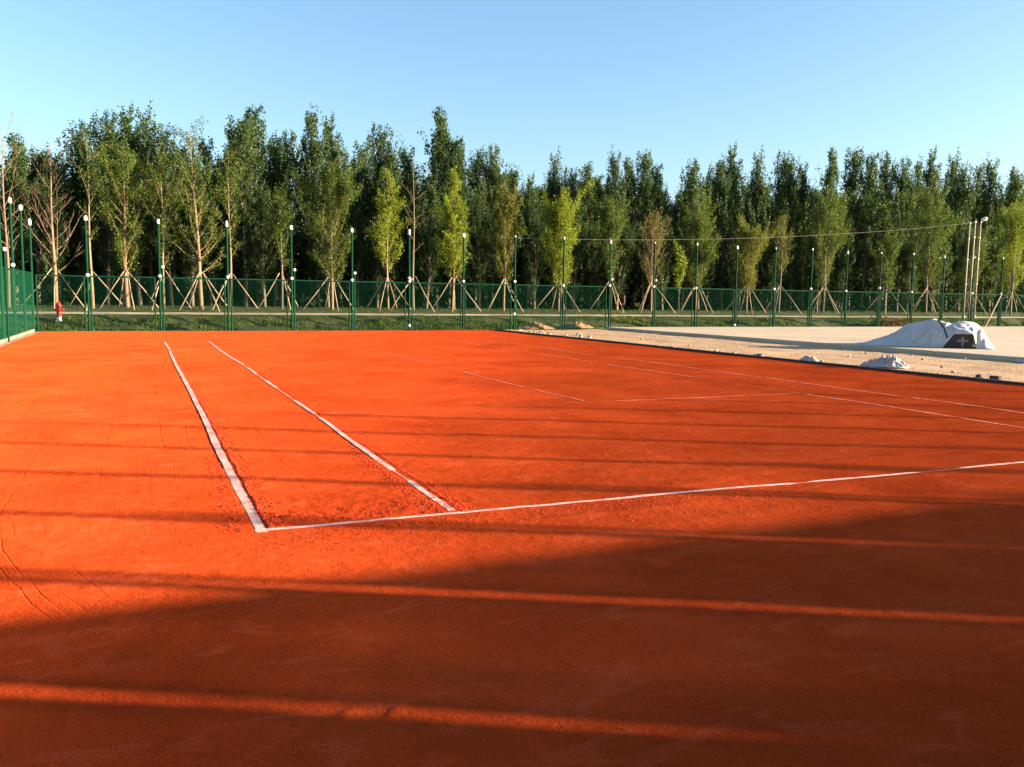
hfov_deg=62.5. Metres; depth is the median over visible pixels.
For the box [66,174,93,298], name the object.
poplar tree
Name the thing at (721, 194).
poplar tree
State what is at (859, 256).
poplar tree
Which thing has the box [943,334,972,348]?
crate
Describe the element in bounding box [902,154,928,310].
poplar tree
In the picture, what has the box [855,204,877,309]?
poplar tree
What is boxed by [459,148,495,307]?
poplar tree
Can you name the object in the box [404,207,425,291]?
poplar tree
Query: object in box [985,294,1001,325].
leaning bar
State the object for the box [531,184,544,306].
poplar tree
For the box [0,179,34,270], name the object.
poplar tree
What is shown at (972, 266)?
light pole
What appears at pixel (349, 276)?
poplar tree
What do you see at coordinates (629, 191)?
poplar tree
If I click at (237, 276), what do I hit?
poplar tree
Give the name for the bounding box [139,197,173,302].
poplar tree
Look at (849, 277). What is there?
poplar tree
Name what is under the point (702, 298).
tree support
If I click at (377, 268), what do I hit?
poplar tree
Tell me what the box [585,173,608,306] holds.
poplar tree
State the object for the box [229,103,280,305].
poplar tree
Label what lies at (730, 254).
poplar tree
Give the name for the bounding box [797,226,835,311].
poplar tree
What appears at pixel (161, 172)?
young tree
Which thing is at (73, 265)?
poplar tree
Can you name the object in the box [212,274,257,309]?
tree support
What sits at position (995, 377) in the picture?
brick
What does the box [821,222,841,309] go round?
poplar tree
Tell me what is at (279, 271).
poplar tree
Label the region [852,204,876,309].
poplar tree
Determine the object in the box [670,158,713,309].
poplar tree
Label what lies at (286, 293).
tree support
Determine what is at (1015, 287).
poplar tree
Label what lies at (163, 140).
poplar tree
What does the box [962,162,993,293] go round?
poplar tree
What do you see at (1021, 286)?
poplar tree
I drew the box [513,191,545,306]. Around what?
poplar tree
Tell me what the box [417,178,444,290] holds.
poplar tree
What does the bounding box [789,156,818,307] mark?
poplar tree
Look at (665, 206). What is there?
poplar tree
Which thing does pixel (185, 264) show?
poplar tree
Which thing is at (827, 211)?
young tree
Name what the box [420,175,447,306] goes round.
poplar tree
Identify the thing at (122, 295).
poplar tree
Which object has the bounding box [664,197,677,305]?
poplar tree
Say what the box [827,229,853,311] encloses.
poplar tree
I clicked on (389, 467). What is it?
court line
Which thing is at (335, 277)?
poplar tree
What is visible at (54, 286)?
tree support
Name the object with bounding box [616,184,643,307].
poplar tree
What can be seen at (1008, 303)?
tree support
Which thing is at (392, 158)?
poplar tree
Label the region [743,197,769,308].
poplar tree
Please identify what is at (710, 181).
poplar tree
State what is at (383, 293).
tree support
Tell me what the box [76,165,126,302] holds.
poplar tree
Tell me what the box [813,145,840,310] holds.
poplar tree
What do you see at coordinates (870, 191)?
poplar tree
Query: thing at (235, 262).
poplar tree
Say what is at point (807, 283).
poplar tree
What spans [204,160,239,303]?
poplar tree
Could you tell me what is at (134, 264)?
poplar tree
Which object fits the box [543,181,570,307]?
poplar tree
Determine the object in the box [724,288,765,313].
tree support
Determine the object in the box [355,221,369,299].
poplar tree
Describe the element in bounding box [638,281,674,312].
tree support
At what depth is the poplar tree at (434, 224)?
51.52 m
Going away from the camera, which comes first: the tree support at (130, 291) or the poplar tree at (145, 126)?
the tree support at (130, 291)
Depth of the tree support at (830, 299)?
59.31 m
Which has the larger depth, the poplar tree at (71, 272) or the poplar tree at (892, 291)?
the poplar tree at (892, 291)
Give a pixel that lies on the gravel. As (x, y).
(798, 354)
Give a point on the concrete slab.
(1007, 342)
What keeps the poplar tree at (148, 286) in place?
on the ground at (553, 322)
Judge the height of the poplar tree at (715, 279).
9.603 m
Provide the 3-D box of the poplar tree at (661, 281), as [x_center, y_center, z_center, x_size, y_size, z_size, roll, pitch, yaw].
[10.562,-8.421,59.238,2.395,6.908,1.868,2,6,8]
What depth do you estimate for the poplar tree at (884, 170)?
75.69 m
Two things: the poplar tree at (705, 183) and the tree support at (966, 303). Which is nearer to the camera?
the tree support at (966, 303)
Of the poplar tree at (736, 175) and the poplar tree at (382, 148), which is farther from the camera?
the poplar tree at (736, 175)
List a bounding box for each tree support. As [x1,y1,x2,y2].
[34,268,83,308]
[68,269,124,310]
[99,269,158,309]
[148,270,190,309]
[179,272,226,311]
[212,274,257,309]
[258,273,298,310]
[302,275,353,311]
[366,275,410,310]
[390,276,434,311]
[431,277,480,311]
[487,279,522,311]
[534,280,579,311]
[589,282,623,312]
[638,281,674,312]
[680,283,713,313]
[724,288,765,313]
[764,286,801,314]
[805,286,838,313]
[865,289,906,314]
[909,288,940,312]
[948,289,986,314]
[989,291,1023,314]
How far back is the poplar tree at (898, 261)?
79.72 m
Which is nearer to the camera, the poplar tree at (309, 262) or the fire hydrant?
the fire hydrant
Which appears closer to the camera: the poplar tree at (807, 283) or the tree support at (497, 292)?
the tree support at (497, 292)
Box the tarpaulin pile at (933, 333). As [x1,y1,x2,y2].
[857,319,994,348]
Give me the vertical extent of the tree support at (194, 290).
2.145 m
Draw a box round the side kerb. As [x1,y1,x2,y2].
[0,329,33,343]
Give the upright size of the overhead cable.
2.312 m
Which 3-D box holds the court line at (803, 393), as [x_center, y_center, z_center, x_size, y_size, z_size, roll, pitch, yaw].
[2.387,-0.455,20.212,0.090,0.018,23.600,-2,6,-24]
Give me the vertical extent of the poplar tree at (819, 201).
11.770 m
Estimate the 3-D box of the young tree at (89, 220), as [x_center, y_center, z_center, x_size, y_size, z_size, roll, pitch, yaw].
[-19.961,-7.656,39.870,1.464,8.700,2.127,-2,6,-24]
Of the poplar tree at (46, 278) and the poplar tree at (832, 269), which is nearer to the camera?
the poplar tree at (46, 278)
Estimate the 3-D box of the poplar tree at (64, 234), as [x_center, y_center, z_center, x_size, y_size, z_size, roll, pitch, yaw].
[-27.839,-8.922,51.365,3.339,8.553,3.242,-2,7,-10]
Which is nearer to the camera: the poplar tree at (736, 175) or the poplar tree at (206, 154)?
the poplar tree at (206, 154)
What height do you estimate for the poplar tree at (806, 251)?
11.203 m
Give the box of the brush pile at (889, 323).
[871,315,908,326]
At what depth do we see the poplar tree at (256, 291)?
56.20 m
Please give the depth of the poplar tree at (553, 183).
60.08 m
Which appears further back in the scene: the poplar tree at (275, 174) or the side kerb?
the poplar tree at (275, 174)
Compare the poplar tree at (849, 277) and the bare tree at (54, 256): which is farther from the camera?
the poplar tree at (849, 277)
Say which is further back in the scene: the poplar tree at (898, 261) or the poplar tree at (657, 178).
the poplar tree at (898, 261)
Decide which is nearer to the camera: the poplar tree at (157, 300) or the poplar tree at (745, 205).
the poplar tree at (157, 300)
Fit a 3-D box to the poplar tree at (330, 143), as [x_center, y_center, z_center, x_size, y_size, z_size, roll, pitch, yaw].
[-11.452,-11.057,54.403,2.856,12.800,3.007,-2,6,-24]
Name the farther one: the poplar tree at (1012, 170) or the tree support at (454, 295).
the poplar tree at (1012, 170)
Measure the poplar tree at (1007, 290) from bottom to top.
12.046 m
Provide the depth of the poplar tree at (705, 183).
70.64 m
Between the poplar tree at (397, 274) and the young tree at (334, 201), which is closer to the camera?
the young tree at (334, 201)
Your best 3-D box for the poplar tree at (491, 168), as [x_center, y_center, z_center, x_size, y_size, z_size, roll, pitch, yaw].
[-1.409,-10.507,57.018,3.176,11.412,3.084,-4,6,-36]
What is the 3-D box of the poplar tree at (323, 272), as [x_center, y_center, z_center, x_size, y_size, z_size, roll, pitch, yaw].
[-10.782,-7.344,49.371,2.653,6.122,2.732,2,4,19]
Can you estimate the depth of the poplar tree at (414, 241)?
60.83 m
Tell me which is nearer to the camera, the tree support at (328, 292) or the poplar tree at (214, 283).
the tree support at (328, 292)
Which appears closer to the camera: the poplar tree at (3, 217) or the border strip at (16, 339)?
the border strip at (16, 339)
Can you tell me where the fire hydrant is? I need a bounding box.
[53,301,63,321]
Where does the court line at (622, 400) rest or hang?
on the clay court
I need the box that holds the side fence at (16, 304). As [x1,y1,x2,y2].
[0,197,34,341]
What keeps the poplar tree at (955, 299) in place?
on the ground at (553, 322)
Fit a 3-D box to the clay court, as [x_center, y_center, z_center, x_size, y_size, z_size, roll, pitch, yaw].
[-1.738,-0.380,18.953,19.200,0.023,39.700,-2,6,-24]
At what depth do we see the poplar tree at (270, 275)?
64.14 m
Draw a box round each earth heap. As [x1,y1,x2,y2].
[516,321,553,328]
[566,322,593,327]
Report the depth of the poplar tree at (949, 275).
87.18 m
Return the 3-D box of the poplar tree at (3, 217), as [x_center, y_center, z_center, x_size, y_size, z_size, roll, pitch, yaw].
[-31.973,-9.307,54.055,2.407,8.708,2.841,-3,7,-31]
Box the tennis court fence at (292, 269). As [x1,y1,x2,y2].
[28,216,1023,331]
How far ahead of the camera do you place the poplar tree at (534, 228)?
54.93 m
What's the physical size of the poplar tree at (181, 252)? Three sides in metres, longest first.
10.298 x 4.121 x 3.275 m
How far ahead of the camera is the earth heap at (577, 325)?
44.51 m
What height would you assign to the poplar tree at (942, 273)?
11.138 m
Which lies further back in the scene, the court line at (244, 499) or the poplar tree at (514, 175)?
the poplar tree at (514, 175)
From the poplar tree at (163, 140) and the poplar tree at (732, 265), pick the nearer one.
the poplar tree at (163, 140)
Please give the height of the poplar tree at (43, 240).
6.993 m
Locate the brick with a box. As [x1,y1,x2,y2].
[989,375,1001,379]
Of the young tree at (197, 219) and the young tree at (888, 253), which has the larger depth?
the young tree at (888, 253)
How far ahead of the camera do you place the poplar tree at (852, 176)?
70.82 m
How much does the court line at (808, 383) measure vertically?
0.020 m
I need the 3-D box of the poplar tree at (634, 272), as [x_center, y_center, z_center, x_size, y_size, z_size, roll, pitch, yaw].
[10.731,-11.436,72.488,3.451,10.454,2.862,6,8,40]
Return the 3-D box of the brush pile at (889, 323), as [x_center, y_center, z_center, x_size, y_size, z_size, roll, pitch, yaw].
[23.884,-3.901,53.255,2.013,1.055,2.758,6,8,44]
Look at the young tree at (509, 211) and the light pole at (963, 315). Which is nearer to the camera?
the young tree at (509, 211)
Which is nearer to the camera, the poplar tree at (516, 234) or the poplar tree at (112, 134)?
the poplar tree at (112, 134)
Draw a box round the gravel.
[510,330,1018,380]
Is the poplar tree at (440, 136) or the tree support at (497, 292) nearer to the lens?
the tree support at (497, 292)
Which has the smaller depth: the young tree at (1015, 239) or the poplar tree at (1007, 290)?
the young tree at (1015, 239)
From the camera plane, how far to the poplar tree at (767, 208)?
77.62 m
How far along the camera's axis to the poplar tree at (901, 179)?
69.99 m
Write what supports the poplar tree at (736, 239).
on the ground at (553, 322)
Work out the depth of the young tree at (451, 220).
47.66 m
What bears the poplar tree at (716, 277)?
on the ground at (553, 322)
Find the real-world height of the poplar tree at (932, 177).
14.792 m
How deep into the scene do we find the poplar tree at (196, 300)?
55.05 m
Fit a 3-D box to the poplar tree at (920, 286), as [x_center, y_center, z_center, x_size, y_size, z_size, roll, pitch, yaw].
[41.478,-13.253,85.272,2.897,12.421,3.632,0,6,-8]
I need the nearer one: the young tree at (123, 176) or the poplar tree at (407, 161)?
the young tree at (123, 176)
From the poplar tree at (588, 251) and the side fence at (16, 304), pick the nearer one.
the side fence at (16, 304)
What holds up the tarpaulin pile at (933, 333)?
on the concrete slab
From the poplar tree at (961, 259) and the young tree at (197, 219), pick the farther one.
the poplar tree at (961, 259)
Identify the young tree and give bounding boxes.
[0,110,39,267]
[68,127,103,307]
[85,138,165,307]
[130,144,187,307]
[153,113,232,308]
[209,147,246,307]
[259,181,299,308]
[290,137,372,309]
[363,165,410,308]
[433,166,472,309]
[486,178,530,310]
[536,179,596,311]
[589,191,635,310]
[629,200,671,310]
[677,188,722,310]
[726,213,776,312]
[769,212,795,312]
[799,181,863,312]
[870,223,906,313]
[894,178,961,313]
[957,218,998,305]
[989,201,1023,314]
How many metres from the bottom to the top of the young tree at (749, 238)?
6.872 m
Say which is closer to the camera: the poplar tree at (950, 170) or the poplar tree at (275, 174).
the poplar tree at (275, 174)
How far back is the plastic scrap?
22.21 m
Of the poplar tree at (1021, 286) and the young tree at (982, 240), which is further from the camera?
the poplar tree at (1021, 286)
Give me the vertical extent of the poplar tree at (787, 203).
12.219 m
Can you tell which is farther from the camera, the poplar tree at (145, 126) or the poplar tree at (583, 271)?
the poplar tree at (583, 271)
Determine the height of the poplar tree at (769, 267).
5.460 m
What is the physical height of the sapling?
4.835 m
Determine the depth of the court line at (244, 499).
7.66 m
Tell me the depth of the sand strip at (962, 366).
25.87 m
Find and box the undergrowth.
[2,232,1023,312]
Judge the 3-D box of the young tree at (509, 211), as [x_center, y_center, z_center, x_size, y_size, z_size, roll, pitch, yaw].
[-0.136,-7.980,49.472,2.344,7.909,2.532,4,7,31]
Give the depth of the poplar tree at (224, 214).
53.34 m
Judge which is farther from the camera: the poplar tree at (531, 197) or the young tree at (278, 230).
the poplar tree at (531, 197)
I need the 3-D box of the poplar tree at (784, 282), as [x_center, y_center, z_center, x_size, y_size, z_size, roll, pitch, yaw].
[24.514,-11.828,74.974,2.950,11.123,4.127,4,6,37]
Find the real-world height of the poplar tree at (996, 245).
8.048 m
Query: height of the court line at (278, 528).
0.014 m
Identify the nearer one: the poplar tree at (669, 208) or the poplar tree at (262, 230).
the poplar tree at (262, 230)
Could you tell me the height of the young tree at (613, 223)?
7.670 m
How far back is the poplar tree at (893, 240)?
78.13 m
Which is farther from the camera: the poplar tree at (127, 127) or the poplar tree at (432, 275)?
the poplar tree at (432, 275)
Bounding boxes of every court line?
[164,342,267,532]
[209,342,454,510]
[255,461,1023,531]
[325,393,793,413]
[383,352,583,400]
[452,340,1023,427]
[489,340,1022,412]
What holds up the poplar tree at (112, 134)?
on the ground at (553, 322)
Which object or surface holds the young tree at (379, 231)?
on the ground at (553, 322)
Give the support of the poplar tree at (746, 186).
on the ground at (553, 322)
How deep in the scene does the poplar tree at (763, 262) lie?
73.06 m
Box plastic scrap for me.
[799,355,818,360]
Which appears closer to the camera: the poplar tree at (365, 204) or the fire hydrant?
the fire hydrant
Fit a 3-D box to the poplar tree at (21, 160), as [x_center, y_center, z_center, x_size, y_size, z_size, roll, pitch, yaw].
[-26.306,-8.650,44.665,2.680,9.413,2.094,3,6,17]
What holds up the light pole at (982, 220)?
on the ground at (553, 322)
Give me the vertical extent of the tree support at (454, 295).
2.160 m
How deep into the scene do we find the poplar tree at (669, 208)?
68.91 m
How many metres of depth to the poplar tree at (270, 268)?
60.97 m
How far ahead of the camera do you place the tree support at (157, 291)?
42.30 m
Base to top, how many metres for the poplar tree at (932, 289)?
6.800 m
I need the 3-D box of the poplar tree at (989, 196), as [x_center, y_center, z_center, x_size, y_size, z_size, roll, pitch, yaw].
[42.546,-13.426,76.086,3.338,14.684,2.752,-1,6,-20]
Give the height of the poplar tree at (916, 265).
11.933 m
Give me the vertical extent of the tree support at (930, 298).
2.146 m
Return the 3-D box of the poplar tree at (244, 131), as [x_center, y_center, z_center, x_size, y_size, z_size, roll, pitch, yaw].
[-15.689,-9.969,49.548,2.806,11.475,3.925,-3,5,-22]
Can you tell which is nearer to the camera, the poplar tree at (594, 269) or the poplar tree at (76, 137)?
the poplar tree at (76, 137)
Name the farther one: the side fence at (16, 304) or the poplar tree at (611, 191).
the poplar tree at (611, 191)
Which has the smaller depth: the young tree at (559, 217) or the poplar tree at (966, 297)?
the young tree at (559, 217)
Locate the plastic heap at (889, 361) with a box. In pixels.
[860,354,909,367]
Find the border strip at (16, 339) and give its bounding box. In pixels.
[0,332,38,347]
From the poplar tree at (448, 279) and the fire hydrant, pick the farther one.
the poplar tree at (448, 279)
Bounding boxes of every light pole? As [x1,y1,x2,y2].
[962,223,970,317]
[967,221,975,317]
[972,217,987,317]
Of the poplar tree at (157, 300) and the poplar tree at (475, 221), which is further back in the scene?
the poplar tree at (157, 300)
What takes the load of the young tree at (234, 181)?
on the ground at (553, 322)
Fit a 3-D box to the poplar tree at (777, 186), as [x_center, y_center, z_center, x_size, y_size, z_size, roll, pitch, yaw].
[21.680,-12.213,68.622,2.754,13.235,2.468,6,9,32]
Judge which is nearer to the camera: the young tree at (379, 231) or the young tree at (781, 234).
the young tree at (379, 231)
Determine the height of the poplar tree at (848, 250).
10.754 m
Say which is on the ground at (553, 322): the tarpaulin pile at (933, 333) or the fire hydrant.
the fire hydrant
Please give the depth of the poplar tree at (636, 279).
68.58 m
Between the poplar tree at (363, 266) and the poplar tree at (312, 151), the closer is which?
the poplar tree at (312, 151)
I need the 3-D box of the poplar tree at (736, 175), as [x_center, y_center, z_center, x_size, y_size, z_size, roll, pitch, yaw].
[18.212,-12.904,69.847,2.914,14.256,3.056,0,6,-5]
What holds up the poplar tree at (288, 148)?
on the ground at (553, 322)
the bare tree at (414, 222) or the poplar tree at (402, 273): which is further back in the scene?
the poplar tree at (402, 273)
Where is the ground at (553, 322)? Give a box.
[34,303,1023,331]
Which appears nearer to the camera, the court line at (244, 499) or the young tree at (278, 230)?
the court line at (244, 499)
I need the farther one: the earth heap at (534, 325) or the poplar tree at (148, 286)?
the poplar tree at (148, 286)
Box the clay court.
[0,330,1023,766]
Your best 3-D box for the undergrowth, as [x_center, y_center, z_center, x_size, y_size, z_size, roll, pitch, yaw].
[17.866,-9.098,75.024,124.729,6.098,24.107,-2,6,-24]
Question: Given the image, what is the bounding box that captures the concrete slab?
[606,326,1023,360]
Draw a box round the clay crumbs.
[0,372,1023,766]
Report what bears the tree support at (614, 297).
on the ground at (553, 322)
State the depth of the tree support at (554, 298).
50.43 m
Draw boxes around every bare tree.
[8,127,93,307]
[401,165,426,309]
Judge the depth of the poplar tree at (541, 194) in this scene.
69.08 m
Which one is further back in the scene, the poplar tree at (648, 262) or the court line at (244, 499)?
the poplar tree at (648, 262)
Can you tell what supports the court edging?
on the ground at (553, 322)
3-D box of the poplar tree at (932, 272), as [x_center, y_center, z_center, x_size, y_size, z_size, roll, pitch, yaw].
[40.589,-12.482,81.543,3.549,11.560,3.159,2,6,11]
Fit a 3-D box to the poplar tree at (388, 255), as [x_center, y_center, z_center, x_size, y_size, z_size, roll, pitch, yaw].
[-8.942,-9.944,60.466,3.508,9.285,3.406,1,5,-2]
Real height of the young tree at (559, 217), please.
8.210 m
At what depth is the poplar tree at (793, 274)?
78.18 m
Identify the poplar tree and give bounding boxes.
[0,132,36,269]
[0,174,27,264]
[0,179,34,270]
[0,197,18,247]
[20,144,50,298]
[21,156,48,303]
[23,174,69,294]
[25,142,61,302]
[26,171,78,298]
[29,152,78,304]
[55,118,100,299]
[65,172,104,288]
[65,176,94,292]
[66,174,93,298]
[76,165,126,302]
[77,109,138,304]
[91,197,115,300]
[97,181,127,304]
[105,209,149,305]
[106,99,159,305]
[131,100,170,304]
[131,120,194,305]
[138,234,153,301]
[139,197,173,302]
[146,203,181,301]
[166,170,219,305]
[167,144,199,305]
[171,154,195,303]
[173,211,222,304]
[176,129,229,305]
[196,185,226,302]
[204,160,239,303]
[212,126,246,298]
[218,112,268,306]
[224,191,250,299]
[226,219,248,302]
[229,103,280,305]
[230,182,287,306]
[233,186,268,305]
[254,135,297,305]
[258,189,297,303]
[264,245,286,297]
[267,129,313,305]
[268,200,289,303]
[291,204,313,304]
[292,102,339,306]
[293,180,324,304]
[300,205,347,307]
[317,111,356,306]
[319,195,342,305]
[338,134,382,306]
[343,212,361,303]
[345,180,376,305]
[355,121,406,281]
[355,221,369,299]
[360,217,394,308]
[370,192,406,304]
[373,150,412,307]
[375,140,431,291]
[390,256,401,293]
[395,181,422,305]
[399,164,422,305]
[401,177,448,308]
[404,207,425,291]
[417,104,451,307]
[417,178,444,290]
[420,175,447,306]
[421,247,441,304]
[434,137,480,307]
[442,135,469,307]
[455,191,479,296]
[458,186,495,308]
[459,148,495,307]
[469,143,516,304]
[477,195,500,307]
[490,173,517,305]
[491,170,520,304]
[497,165,525,307]
[503,173,519,280]
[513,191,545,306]
[516,201,552,308]
[518,171,544,308]
[519,184,545,287]
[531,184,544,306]
[535,179,551,305]
[538,146,564,307]
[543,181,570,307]
[548,166,593,308]
[553,198,597,308]
[576,192,594,307]
[578,161,602,308]
[583,181,604,307]
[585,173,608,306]
[589,144,631,296]
[598,183,612,305]
[609,202,643,309]
[615,157,640,308]
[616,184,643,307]
[626,191,651,305]
[627,222,649,299]
[630,149,659,309]
[644,163,669,308]
[644,180,668,306]
[646,195,679,305]
[646,213,680,310]
[661,182,675,306]
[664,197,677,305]
[668,188,694,307]
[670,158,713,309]
[683,226,722,310]
[694,174,713,308]
[700,161,733,309]
[705,219,721,304]
[709,154,738,309]
[711,229,728,308]
[719,180,749,307]
[720,192,747,296]
[723,141,754,309]
[727,199,747,308]
[727,229,751,310]
[740,178,754,305]
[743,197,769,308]
[745,144,772,308]
[746,182,772,306]
[756,240,789,308]
[759,196,780,309]
[764,149,801,291]
[771,198,799,308]
[772,159,809,309]
[780,207,797,301]
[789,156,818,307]
[792,183,816,309]
[795,192,818,289]
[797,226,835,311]
[802,187,820,309]
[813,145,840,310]
[814,195,842,309]
[817,195,860,309]
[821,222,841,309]
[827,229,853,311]
[835,144,865,309]
[844,197,859,297]
[844,207,863,309]
[851,152,885,311]
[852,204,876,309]
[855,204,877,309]
[856,198,901,311]
[868,150,897,310]
[869,198,905,310]
[882,156,921,311]
[887,240,901,306]
[890,199,912,309]
[897,239,924,311]
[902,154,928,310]
[902,193,922,303]
[917,142,949,311]
[917,191,925,309]
[920,203,941,310]
[922,233,958,311]
[933,146,964,311]
[934,203,952,310]
[941,161,980,311]
[944,185,966,310]
[948,194,982,302]
[951,204,977,308]
[954,241,990,311]
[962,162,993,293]
[965,152,1009,309]
[977,206,1001,299]
[979,197,1002,306]
[980,223,1010,312]
[994,163,1019,311]
[994,202,1022,311]
[1002,171,1023,312]
[1013,190,1023,311]
[1015,236,1023,312]
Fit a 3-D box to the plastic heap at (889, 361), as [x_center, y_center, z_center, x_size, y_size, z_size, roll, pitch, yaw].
[8.956,-0.561,20.276,1.104,0.325,0.696,4,7,29]
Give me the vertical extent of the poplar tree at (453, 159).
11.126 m
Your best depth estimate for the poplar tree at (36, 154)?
57.63 m
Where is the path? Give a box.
[35,312,1023,317]
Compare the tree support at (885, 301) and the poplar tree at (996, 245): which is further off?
the poplar tree at (996, 245)
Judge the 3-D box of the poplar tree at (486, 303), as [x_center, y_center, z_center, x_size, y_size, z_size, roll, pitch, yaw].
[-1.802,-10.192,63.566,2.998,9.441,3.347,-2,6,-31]
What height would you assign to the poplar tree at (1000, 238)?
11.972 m
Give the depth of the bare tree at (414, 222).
46.56 m
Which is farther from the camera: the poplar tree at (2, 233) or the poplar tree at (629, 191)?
the poplar tree at (629, 191)
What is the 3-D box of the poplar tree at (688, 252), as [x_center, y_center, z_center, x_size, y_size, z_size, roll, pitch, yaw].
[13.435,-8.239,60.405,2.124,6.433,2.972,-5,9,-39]
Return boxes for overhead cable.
[502,222,976,239]
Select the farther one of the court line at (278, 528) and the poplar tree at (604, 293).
the poplar tree at (604, 293)
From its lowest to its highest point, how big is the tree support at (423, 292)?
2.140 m
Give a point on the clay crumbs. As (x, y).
(246, 482)
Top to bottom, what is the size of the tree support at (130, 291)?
2.145 m
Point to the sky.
(682, 81)
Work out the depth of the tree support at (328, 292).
44.92 m
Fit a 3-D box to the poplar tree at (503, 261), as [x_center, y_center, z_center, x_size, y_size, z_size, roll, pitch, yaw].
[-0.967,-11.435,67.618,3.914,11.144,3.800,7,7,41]
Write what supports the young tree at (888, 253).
on the ground at (553, 322)
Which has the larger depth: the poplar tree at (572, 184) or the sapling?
the poplar tree at (572, 184)
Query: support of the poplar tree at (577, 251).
on the ground at (553, 322)
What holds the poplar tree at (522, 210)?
on the ground at (553, 322)
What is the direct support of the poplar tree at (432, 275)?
on the ground at (553, 322)
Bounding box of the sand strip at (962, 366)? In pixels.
[513,329,1023,381]
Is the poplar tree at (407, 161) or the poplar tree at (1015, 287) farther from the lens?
the poplar tree at (1015, 287)
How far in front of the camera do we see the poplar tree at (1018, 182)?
75.53 m
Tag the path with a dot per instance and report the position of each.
(472, 314)
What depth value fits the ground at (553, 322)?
44.55 m
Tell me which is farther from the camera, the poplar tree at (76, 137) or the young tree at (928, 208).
the young tree at (928, 208)
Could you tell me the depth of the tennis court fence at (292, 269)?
40.70 m
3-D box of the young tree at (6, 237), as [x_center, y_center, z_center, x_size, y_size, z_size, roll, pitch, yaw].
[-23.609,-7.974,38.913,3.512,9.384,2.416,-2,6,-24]
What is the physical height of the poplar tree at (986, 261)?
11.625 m
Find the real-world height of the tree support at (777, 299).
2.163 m
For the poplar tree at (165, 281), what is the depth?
54.14 m
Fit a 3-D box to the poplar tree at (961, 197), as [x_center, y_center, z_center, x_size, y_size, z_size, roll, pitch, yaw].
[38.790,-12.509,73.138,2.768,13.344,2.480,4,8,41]
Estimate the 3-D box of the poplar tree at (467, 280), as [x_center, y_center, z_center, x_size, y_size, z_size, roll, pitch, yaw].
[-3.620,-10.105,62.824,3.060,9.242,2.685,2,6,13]
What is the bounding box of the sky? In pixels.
[0,0,1023,254]
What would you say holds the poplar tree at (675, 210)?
on the ground at (553, 322)
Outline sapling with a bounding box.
[672,240,687,312]
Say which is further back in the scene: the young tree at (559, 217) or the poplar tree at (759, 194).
the poplar tree at (759, 194)
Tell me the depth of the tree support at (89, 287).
40.66 m
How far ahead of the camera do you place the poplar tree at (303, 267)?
61.51 m
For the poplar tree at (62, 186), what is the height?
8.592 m
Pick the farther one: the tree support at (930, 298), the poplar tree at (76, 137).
the tree support at (930, 298)
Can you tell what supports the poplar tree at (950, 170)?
on the ground at (553, 322)
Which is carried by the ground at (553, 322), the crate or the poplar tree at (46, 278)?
the poplar tree at (46, 278)
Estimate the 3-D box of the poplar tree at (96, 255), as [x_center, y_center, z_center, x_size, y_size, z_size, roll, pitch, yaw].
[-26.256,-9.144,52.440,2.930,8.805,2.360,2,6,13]
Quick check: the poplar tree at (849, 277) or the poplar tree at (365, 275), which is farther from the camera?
the poplar tree at (849, 277)
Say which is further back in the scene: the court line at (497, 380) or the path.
the path
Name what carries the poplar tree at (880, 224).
on the ground at (553, 322)
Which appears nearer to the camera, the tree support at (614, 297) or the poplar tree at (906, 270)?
the tree support at (614, 297)
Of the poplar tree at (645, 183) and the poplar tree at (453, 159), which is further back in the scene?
the poplar tree at (645, 183)
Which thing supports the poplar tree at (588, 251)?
on the ground at (553, 322)
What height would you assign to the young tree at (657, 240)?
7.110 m
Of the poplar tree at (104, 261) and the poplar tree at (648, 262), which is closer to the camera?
the poplar tree at (104, 261)
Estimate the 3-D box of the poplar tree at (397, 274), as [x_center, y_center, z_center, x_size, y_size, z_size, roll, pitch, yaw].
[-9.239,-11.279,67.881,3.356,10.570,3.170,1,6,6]
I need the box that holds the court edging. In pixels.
[493,329,1023,385]
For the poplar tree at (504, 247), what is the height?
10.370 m
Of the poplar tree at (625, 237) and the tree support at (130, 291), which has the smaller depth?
the tree support at (130, 291)
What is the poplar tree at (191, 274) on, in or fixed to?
on the ground at (553, 322)
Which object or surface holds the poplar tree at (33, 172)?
on the ground at (553, 322)
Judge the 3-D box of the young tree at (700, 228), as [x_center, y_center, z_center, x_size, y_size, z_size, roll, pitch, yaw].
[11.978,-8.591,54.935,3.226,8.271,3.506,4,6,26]

